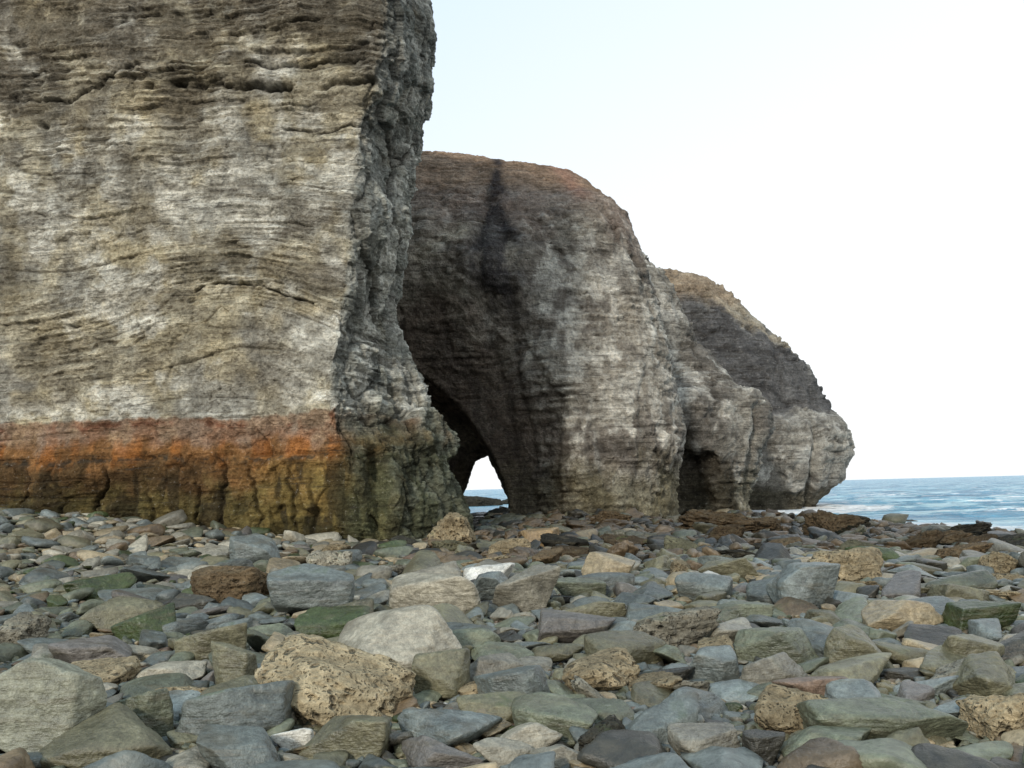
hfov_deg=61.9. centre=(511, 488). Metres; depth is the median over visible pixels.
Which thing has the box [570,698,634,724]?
stone
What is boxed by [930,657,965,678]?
stone
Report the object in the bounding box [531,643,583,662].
stone
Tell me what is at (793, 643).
boulder
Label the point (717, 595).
stone
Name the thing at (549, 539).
stone
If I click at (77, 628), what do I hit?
stone
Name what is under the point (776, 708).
stone
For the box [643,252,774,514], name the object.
headland
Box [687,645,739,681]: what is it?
boulder
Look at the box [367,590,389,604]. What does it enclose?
stone
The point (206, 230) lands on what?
cliff
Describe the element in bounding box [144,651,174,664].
stone
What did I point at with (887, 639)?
stone
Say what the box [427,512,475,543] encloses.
boulder
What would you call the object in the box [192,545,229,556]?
stone
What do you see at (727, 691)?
stone
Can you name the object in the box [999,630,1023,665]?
stone
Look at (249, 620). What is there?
stone
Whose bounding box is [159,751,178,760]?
stone
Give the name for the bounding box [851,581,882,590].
stone
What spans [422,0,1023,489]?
sky
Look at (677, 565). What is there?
stone
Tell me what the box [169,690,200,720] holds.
stone
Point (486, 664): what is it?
stone
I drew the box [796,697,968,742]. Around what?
boulder
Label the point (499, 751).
stone
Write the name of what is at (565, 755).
boulder
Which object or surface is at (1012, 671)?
stone
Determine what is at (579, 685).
stone
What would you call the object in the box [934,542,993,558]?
boulder
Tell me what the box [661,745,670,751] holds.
stone
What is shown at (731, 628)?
stone
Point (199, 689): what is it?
stone
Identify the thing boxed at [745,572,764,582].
stone
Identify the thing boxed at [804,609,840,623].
stone
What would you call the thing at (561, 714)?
stone
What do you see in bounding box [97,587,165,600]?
stone
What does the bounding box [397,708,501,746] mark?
stone
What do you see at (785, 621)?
stone
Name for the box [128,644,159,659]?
stone
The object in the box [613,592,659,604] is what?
stone
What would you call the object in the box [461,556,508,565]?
stone
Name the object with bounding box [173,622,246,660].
boulder
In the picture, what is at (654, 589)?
stone
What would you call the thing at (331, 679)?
boulder
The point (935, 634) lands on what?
stone
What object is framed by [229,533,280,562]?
boulder
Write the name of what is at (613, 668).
stone
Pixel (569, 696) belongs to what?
stone
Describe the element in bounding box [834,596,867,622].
stone
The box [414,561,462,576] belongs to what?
stone
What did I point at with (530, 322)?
arch headland
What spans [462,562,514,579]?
stone
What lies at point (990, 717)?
boulder
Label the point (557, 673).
stone
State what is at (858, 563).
boulder
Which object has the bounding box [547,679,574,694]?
stone
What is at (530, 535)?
boulder
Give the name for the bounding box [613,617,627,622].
stone
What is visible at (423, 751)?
boulder
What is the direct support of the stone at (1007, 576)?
on the ground
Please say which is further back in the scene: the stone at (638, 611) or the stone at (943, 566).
the stone at (943, 566)
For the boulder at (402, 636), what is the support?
on the ground
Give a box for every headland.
[396,151,686,517]
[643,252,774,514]
[662,268,854,509]
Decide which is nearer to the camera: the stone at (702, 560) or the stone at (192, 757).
the stone at (192, 757)
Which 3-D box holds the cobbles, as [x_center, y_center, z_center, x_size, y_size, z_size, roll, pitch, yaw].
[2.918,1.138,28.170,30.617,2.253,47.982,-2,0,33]
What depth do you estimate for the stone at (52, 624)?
10.42 m
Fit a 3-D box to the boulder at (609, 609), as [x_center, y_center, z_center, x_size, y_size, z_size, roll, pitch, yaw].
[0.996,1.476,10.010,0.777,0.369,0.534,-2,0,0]
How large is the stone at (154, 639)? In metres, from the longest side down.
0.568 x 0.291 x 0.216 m
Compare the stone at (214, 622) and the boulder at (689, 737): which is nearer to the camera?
the boulder at (689, 737)
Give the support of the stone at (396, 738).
on the ground
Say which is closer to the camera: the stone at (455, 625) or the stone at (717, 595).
the stone at (455, 625)
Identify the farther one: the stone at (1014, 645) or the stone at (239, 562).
the stone at (239, 562)
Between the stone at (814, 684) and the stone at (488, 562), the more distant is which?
the stone at (488, 562)
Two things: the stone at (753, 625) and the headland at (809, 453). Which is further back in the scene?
the headland at (809, 453)
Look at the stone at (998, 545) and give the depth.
16.58 m
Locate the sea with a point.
(996, 501)
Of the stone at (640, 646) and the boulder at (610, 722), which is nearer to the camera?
the boulder at (610, 722)
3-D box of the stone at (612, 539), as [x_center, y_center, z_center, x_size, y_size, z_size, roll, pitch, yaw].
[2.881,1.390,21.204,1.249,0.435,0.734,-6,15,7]
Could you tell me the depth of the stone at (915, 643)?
7.45 m
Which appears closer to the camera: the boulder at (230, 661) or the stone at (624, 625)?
the boulder at (230, 661)
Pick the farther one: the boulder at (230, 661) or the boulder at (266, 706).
the boulder at (230, 661)
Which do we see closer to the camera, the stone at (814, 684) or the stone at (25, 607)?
the stone at (814, 684)
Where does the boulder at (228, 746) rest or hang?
on the ground
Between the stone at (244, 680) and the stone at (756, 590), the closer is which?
the stone at (244, 680)
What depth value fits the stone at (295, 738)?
5.29 m
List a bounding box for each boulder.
[0,611,51,643]
[0,657,106,751]
[63,572,136,600]
[110,602,175,640]
[114,688,173,736]
[134,660,206,680]
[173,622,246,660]
[175,680,295,735]
[190,565,268,602]
[196,724,281,767]
[211,641,257,684]
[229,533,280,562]
[254,633,415,725]
[267,563,354,615]
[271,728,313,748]
[294,605,369,638]
[298,715,391,759]
[306,550,352,565]
[337,605,461,669]
[389,572,480,611]
[401,735,483,767]
[411,648,470,700]
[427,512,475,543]
[456,691,526,722]
[473,571,507,600]
[473,665,550,693]
[487,538,530,554]
[492,564,560,612]
[521,527,558,546]
[529,744,578,767]
[537,609,615,642]
[555,577,606,595]
[566,601,626,616]
[578,714,624,750]
[581,551,635,574]
[589,510,631,523]
[625,690,699,743]
[632,606,720,646]
[667,722,740,754]
[675,509,763,532]
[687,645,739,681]
[697,557,758,578]
[712,600,774,621]
[733,627,818,663]
[742,729,784,765]
[754,516,782,530]
[766,562,840,608]
[779,725,871,756]
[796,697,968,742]
[802,509,865,534]
[807,547,883,581]
[823,624,894,668]
[839,514,870,526]
[861,600,943,631]
[907,530,973,544]
[927,584,990,600]
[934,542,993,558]
[940,600,1020,630]
[942,634,1004,655]
[946,522,991,535]
[953,651,1015,696]
[955,693,1023,740]
[977,551,1022,572]
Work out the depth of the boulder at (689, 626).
8.03 m
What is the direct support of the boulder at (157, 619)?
on the ground
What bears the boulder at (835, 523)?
on the ground
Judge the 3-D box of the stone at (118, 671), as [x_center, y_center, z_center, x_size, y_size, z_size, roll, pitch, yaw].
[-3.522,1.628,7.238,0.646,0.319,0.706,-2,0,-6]
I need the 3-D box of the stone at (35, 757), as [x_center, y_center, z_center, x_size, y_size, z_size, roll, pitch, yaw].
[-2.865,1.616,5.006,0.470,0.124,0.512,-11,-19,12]
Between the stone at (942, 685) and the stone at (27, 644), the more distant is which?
the stone at (27, 644)
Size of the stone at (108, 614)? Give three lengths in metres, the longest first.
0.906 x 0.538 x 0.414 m
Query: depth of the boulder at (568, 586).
11.74 m
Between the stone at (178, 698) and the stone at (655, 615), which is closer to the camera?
the stone at (178, 698)
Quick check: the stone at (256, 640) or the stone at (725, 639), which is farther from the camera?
the stone at (256, 640)
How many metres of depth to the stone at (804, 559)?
14.98 m
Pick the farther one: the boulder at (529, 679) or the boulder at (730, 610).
the boulder at (730, 610)
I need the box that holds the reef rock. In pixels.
[464,496,502,506]
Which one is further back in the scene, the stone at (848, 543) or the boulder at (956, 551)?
the stone at (848, 543)
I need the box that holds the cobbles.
[0,506,1023,767]
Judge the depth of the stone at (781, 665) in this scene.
6.43 m
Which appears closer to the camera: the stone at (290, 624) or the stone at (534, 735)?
the stone at (534, 735)
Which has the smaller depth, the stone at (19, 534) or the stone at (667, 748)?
the stone at (667, 748)
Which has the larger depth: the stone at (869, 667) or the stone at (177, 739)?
the stone at (869, 667)
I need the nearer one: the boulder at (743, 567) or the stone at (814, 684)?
the stone at (814, 684)
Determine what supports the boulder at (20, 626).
on the ground
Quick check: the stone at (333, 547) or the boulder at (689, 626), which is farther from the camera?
the stone at (333, 547)
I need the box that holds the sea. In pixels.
[463,475,1023,535]
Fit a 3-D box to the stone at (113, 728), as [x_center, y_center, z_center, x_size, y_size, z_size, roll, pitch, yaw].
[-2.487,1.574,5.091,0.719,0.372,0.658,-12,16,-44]
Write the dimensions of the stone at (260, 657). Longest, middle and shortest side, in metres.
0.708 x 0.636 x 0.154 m
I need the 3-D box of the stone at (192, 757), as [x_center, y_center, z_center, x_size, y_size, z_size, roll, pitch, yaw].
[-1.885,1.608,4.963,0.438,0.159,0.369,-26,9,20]
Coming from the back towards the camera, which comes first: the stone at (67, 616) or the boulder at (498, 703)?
the stone at (67, 616)
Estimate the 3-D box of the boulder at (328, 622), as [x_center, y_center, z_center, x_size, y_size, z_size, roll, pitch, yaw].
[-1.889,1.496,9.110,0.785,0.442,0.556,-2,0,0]
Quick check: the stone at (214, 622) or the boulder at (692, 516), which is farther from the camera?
the boulder at (692, 516)
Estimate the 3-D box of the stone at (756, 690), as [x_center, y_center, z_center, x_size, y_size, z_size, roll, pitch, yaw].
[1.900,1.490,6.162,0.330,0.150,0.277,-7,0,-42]
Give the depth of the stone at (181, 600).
11.59 m
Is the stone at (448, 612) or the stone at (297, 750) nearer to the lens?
the stone at (297, 750)
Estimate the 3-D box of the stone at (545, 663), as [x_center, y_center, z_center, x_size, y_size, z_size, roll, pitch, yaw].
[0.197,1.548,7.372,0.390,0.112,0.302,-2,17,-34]
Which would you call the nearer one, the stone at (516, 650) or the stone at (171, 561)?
the stone at (516, 650)
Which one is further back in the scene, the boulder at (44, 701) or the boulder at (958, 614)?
the boulder at (958, 614)
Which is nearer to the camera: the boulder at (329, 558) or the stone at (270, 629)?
the stone at (270, 629)
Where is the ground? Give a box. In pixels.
[7,512,997,763]
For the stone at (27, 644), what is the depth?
8.71 m
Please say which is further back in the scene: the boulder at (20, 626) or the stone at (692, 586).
the stone at (692, 586)
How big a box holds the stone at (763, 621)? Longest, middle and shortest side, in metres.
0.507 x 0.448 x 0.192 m
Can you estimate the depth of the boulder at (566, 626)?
8.50 m
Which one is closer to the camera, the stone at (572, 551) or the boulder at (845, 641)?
the boulder at (845, 641)
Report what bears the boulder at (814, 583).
on the ground
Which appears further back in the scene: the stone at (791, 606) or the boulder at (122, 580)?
the boulder at (122, 580)
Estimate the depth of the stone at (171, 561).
17.25 m
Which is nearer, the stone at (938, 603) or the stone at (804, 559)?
the stone at (938, 603)
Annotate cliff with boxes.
[0,0,473,540]
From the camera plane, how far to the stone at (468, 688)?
6.37 m
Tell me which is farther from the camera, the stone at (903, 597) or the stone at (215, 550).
the stone at (215, 550)
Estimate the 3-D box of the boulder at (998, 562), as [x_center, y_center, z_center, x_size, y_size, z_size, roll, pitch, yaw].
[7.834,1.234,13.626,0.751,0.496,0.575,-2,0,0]
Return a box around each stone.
[0,752,42,767]
[6,529,44,540]
[13,602,34,613]
[14,524,24,527]
[17,637,66,653]
[19,567,70,584]
[29,648,54,658]
[31,643,48,654]
[32,611,57,628]
[39,702,172,767]
[48,635,131,662]
[56,611,79,621]
[61,620,93,638]
[70,656,141,684]
[79,596,163,629]
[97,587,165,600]
[111,590,153,600]
[116,681,128,692]
[119,566,170,582]
[120,673,195,699]
[126,555,161,569]
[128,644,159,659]
[139,629,167,649]
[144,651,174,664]
[148,535,175,546]
[154,686,208,692]
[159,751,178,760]
[161,556,200,568]
[162,617,208,634]
[165,746,211,767]
[166,729,197,748]
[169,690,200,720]
[170,593,217,609]
[187,565,216,578]
[191,605,231,615]
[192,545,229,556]
[200,675,258,694]
[205,614,244,629]
[208,649,264,665]
[214,558,253,566]
[214,617,252,628]
[247,629,269,652]
[248,623,292,636]
[261,632,286,651]
[265,557,299,572]
[278,752,308,760]
[283,622,295,630]
[285,745,309,754]
[286,631,300,636]
[321,543,350,551]
[327,637,338,641]
[334,549,361,560]
[338,598,373,612]
[354,583,385,598]
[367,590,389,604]
[386,564,405,574]
[388,731,413,745]
[389,535,418,544]
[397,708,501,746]
[402,550,440,573]
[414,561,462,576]
[431,540,470,550]
[433,603,472,623]
[443,702,459,709]
[446,622,493,631]
[452,627,500,646]
[458,681,477,694]
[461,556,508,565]
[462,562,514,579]
[470,641,533,660]
[470,652,524,681]
[473,559,499,566]
[473,737,532,766]
[476,708,511,738]
[494,616,534,627]
[497,630,516,638]
[500,722,562,748]
[511,692,597,748]
[514,641,551,649]
[519,656,552,670]
[531,547,563,563]
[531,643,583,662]
[540,533,589,546]
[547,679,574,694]
[551,545,588,556]
[552,668,563,680]
[562,647,639,691]
[562,694,585,698]
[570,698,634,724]
[571,675,604,697]
[575,572,634,594]
[584,630,666,663]
[602,534,647,545]
[607,620,635,630]
[613,582,637,596]
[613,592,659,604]
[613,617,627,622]
[626,603,681,619]
[627,671,682,690]
[631,681,671,706]
[633,581,672,599]
[636,611,667,621]
[639,666,693,679]
[644,555,671,568]
[653,644,686,662]
[661,686,728,719]
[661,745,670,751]
[664,535,698,553]
[670,559,690,573]
[671,680,709,691]
[674,572,732,601]
[693,590,726,601]
[697,556,732,564]
[697,634,734,650]
[704,617,751,642]
[707,524,745,539]
[708,679,758,704]
[716,549,754,557]
[740,652,808,683]
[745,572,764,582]
[745,614,783,627]
[746,577,773,604]
[747,682,771,696]
[750,623,759,627]
[753,543,785,548]
[754,684,827,734]
[767,537,801,545]
[771,676,847,695]
[774,597,818,618]
[782,618,789,626]
[787,618,833,657]
[796,556,811,561]
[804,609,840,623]
[809,652,891,683]
[824,679,881,698]
[832,618,872,634]
[833,590,868,601]
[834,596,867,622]
[837,539,885,549]
[845,546,899,560]
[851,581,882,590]
[872,637,900,644]
[873,641,928,666]
[879,667,924,680]
[881,570,920,597]
[885,564,936,578]
[893,595,919,599]
[893,675,958,694]
[897,680,934,700]
[901,638,938,649]
[904,623,961,644]
[905,529,944,547]
[905,596,955,614]
[906,701,927,707]
[915,558,947,570]
[919,645,966,675]
[925,570,997,592]
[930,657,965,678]
[933,697,965,717]
[954,533,997,545]
[955,731,980,743]
[959,550,984,557]
[967,618,1001,640]
[987,538,1023,552]
[990,591,1021,600]
[991,573,1023,580]
[998,533,1023,545]
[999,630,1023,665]
[1007,665,1015,678]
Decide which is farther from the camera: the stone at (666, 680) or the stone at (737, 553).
the stone at (737, 553)
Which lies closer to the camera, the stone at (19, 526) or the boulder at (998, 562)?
the boulder at (998, 562)
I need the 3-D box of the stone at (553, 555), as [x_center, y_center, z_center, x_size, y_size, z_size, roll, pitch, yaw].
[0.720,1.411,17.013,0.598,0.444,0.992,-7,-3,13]
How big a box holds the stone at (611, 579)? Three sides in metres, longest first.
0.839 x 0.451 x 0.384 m
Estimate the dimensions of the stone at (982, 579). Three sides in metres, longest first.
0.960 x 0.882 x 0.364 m
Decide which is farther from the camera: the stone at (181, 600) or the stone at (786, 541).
the stone at (786, 541)
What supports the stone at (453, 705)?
on the ground
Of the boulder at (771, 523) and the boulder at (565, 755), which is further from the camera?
the boulder at (771, 523)
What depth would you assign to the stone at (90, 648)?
7.73 m
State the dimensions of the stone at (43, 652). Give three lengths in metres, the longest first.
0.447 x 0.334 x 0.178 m
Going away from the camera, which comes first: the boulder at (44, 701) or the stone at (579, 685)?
the boulder at (44, 701)
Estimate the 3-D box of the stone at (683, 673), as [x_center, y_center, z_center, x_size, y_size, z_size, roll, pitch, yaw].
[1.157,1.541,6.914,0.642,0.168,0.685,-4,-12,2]
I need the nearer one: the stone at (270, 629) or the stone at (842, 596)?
the stone at (270, 629)
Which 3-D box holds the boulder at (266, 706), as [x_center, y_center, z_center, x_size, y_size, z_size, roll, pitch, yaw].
[-1.823,1.496,5.629,0.701,0.441,0.533,-2,0,0]
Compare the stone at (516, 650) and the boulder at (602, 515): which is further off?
the boulder at (602, 515)
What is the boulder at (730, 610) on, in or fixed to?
on the ground
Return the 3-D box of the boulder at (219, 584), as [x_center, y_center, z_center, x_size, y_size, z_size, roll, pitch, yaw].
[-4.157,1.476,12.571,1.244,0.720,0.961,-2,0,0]
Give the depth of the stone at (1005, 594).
10.57 m
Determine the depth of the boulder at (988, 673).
6.09 m
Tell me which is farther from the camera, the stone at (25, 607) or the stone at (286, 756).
the stone at (25, 607)
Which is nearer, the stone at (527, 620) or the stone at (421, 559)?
the stone at (527, 620)
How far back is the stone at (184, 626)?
9.52 m
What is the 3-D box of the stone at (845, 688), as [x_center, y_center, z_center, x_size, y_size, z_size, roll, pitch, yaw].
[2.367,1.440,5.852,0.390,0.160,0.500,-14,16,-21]
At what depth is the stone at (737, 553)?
17.15 m
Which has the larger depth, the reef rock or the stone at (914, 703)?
the reef rock
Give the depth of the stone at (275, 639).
8.09 m
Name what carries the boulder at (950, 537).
on the ground
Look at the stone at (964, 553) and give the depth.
15.25 m
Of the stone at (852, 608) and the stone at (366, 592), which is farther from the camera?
the stone at (366, 592)
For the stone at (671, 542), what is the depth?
18.80 m
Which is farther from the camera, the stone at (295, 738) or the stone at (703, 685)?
the stone at (703, 685)
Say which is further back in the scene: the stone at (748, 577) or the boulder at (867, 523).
the boulder at (867, 523)
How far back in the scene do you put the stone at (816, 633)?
7.70 m
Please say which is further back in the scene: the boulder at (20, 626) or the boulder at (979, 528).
the boulder at (979, 528)
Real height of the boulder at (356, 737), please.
0.340 m
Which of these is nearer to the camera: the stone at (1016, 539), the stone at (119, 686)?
the stone at (119, 686)
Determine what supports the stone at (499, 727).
on the ground
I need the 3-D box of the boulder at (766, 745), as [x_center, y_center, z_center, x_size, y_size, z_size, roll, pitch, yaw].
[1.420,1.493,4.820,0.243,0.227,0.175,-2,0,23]
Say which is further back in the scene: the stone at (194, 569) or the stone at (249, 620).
the stone at (194, 569)
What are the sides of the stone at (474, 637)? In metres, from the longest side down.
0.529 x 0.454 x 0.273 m
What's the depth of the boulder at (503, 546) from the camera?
19.52 m
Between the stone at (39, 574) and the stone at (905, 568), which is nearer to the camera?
the stone at (905, 568)
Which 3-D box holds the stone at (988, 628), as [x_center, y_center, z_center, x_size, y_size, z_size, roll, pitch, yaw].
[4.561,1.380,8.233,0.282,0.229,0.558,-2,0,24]
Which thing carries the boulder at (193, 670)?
on the ground
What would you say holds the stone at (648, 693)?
on the ground
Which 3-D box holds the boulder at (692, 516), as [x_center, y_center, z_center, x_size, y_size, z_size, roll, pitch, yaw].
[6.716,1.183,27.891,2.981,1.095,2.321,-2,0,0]
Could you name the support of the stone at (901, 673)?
on the ground
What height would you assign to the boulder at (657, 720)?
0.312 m
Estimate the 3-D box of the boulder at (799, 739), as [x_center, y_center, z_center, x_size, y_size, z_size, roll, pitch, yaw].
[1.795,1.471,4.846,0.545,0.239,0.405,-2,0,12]
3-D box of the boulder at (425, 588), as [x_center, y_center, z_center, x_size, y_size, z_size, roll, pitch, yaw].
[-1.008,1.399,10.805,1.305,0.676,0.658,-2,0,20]
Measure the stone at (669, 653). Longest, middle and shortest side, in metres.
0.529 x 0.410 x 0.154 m
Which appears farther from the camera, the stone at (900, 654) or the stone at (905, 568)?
the stone at (905, 568)
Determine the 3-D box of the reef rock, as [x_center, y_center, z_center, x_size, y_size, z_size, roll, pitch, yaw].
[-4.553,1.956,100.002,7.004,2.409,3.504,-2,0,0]
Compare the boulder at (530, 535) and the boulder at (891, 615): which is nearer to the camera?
the boulder at (891, 615)
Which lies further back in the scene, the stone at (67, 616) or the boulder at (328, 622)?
the stone at (67, 616)
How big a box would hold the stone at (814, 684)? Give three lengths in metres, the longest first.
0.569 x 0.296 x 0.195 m
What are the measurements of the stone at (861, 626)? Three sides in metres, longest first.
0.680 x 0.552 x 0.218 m
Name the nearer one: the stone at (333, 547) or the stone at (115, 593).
the stone at (115, 593)
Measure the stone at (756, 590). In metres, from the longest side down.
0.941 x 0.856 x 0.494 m
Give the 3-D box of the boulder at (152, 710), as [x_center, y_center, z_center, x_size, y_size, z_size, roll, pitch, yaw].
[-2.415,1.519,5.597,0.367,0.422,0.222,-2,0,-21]
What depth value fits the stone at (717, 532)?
21.56 m
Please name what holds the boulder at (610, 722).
on the ground
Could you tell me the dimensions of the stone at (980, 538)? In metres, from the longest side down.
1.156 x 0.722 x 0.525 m
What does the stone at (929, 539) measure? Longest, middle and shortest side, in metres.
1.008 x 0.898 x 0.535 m
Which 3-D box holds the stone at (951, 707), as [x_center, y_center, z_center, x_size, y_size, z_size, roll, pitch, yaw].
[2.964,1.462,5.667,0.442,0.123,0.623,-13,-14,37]
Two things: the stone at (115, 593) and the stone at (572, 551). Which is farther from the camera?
the stone at (572, 551)
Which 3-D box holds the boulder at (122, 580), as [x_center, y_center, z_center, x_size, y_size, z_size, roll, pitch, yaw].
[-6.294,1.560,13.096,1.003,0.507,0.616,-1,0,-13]
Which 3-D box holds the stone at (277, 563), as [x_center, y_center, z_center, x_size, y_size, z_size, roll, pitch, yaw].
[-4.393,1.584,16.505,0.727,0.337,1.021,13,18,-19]
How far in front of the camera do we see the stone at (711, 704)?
5.80 m
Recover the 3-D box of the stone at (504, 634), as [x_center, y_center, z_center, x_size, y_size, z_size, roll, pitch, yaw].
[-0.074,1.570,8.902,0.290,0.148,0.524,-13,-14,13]
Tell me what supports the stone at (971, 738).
on the ground
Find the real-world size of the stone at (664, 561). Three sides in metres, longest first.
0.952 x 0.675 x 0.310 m
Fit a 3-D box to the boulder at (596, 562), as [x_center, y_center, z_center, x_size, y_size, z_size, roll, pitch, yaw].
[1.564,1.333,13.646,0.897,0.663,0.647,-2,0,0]
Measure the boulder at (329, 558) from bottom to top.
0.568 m
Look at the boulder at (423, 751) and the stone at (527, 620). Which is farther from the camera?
the stone at (527, 620)
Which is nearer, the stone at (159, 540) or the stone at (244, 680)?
the stone at (244, 680)
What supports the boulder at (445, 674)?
on the ground
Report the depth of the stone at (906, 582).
10.97 m
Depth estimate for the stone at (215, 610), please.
10.96 m
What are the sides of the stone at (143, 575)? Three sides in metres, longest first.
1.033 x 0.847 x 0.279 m
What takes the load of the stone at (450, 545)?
on the ground
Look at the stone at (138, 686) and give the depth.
6.66 m
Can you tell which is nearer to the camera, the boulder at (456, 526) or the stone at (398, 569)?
the stone at (398, 569)
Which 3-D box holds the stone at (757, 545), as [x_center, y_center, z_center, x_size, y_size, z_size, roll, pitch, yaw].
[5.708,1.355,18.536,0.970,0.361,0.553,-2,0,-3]
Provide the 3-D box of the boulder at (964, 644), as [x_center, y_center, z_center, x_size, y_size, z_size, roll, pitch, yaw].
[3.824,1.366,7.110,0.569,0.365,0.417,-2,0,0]
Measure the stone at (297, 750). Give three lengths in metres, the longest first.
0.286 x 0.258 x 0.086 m
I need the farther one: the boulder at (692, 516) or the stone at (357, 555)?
the boulder at (692, 516)
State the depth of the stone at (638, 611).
9.52 m
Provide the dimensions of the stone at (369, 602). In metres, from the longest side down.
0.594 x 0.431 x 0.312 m
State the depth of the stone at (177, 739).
5.34 m
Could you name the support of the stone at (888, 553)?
on the ground
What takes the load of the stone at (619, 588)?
on the ground
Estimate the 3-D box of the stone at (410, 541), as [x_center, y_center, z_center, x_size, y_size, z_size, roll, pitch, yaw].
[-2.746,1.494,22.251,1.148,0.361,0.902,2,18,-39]
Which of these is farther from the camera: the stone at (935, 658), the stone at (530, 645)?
the stone at (530, 645)
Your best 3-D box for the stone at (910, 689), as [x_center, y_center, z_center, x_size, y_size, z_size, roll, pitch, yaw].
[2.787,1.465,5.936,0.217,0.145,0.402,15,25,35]
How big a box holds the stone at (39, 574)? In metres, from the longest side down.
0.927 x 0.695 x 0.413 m
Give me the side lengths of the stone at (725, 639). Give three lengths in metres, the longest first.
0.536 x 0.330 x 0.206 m
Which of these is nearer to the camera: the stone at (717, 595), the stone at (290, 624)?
the stone at (290, 624)
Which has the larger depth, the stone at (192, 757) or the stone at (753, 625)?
the stone at (753, 625)
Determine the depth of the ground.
17.18 m
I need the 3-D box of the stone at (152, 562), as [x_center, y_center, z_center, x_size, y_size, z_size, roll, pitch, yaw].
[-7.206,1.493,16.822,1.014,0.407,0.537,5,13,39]
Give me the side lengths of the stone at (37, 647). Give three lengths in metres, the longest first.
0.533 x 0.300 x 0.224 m
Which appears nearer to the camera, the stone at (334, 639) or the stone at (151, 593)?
the stone at (334, 639)
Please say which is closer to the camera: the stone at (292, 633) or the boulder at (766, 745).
the boulder at (766, 745)
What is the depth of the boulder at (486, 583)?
11.61 m
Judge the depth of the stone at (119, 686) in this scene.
6.86 m
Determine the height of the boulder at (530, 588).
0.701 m
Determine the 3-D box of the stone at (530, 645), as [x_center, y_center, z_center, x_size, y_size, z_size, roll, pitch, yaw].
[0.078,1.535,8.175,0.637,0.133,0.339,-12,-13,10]
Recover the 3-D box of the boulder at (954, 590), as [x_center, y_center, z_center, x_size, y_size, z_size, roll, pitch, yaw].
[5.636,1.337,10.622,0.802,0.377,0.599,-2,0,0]

